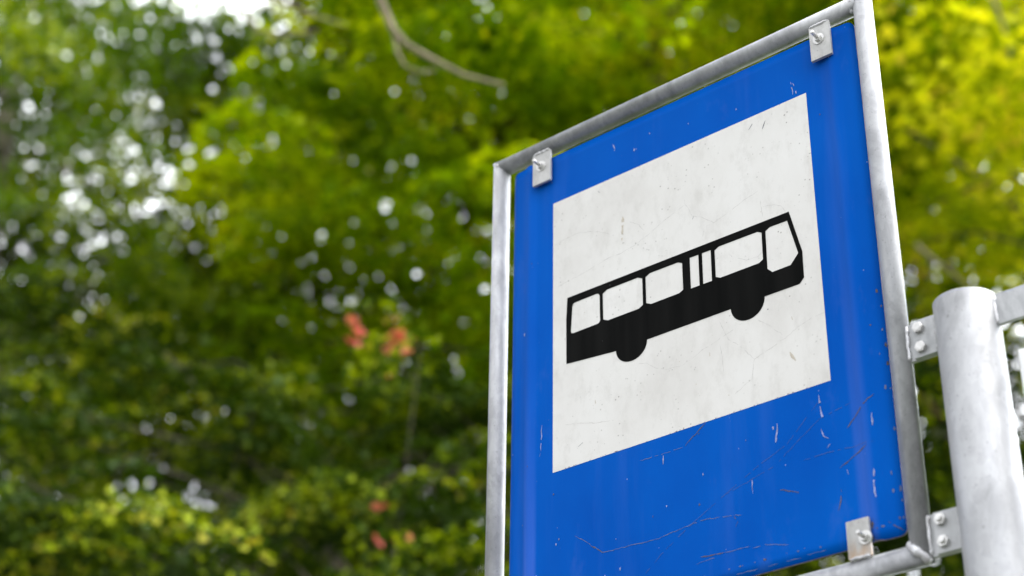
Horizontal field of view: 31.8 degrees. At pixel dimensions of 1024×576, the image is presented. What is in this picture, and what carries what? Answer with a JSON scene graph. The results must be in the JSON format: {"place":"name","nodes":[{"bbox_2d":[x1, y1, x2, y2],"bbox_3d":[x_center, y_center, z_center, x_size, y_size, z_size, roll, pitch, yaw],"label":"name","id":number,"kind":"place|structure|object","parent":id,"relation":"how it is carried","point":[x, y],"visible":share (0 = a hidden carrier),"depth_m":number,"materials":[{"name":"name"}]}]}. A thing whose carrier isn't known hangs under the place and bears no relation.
{"place":"outdoors","nodes":[
{"label":"outdoors","id":0,"kind":"place"},
{"bbox_2d":[0,0,1023,575],"label":"sky","id":1,"kind":"structure","parent":0,"point":[251,2],"materials":[{"name":"white"}]},
{"label":"ground","id":2,"kind":"structure","parent":0,"visible":0},
{"bbox_2d":[0,0,401,562],"bbox_3d":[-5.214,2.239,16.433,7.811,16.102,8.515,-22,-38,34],"label":"backing tree","id":3,"kind":"object","parent":2,"relation":"on","point":[8,261],"visible":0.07,"depth_m":17.30,"materials":[{"name":"green plant"}]},
{"bbox_2d":[0,0,427,575],"bbox_3d":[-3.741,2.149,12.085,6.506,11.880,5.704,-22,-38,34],"label":"ash tree","id":4,"kind":"object","parent":2,"relation":"on","point":[179,96],"visible":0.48,"depth_m":12.02,"materials":[{"name":"green plant"}]},
{"bbox_2d":[0,265,511,575],"bbox_3d":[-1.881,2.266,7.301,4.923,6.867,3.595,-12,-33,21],"label":"hedge","id":5,"kind":"object","parent":2,"relation":"on","point":[461,417],"visible":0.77,"depth_m":8.34,"materials":[{"name":"green plant"}]},
{"bbox_2d":[0,0,669,575],"bbox_3d":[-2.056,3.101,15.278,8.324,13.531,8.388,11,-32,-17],"label":"backing tree","id":6,"kind":"object","parent":2,"relation":"on","point":[462,212],"visible":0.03,"depth_m":15.62,"materials":[{"name":"green plant"}]},
{"bbox_2d":[272,291,510,575],"bbox_3d":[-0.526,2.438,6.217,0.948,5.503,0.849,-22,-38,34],"label":"rowan tree","id":7,"kind":"object","parent":2,"relation":"on","point":[385,368],"visible":0.9,"depth_m":7.26,"materials":[{"name":"green plant"}]},
{"bbox_2d":[169,0,1023,575],"bbox_3d":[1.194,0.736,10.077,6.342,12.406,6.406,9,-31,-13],"label":"maple tree","id":8,"kind":"object","parent":2,"relation":"on","point":[569,72],"visible":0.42,"depth_m":10.88,"materials":[{"name":"green plant"}]},
{"bbox_2d":[427,0,1023,575],"bbox_3d":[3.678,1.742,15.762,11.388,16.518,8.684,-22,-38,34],"label":"backing tree","id":9,"kind":"object","parent":2,"relation":"on","point":[907,282],"depth_m":16.11,"materials":[{"name":"green plant"}]},
{"bbox_2d":[629,0,1023,446],"bbox_3d":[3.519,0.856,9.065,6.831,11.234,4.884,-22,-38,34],"label":"maple tree","id":10,"kind":"object","parent":2,"relation":"on","point":[1007,145],"visible":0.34,"depth_m":9.92,"materials":[{"name":"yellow plant"}]},
{"bbox_2d":[768,319,1023,575],"bbox_3d":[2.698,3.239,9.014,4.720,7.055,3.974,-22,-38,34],"label":"hawthorn tree","id":11,"kind":"object","parent":2,"relation":"on","point":[940,486],"visible":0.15,"depth_m":9.21,"materials":[{"name":"green plant"}]},
{"bbox_3d":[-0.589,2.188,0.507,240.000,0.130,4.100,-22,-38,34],"label":"pavement","id":12,"kind":"structure","parent":0,"visible":0},
{"bbox_2d":[911,284,1023,575],"bbox_3d":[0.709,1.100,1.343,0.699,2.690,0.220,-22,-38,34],"label":"steel post","id":13,"kind":"object","parent":12,"relation":"on","point":[959,331],"visible":1,"depth_m":2.05,"materials":[{"name":"metal"}]},
{"bbox_2d":[485,0,961,575],"bbox_3d":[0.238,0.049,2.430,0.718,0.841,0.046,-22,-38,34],"label":"bus stop sign","id":14,"kind":"object","parent":13,"relation":"attached to","point":[713,360],"visible":1,"depth_m":2.42,"materials":[{"name":"blue metal"}]},
{"bbox_2d":[1018,348,1023,390],"bbox_3d":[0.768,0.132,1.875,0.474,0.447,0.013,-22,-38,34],"label":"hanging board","id":15,"kind":"object","parent":13,"relation":"hanging from","point":[1021,356],"visible":1,"depth_m":2.07,"materials":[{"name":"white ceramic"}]}
]}

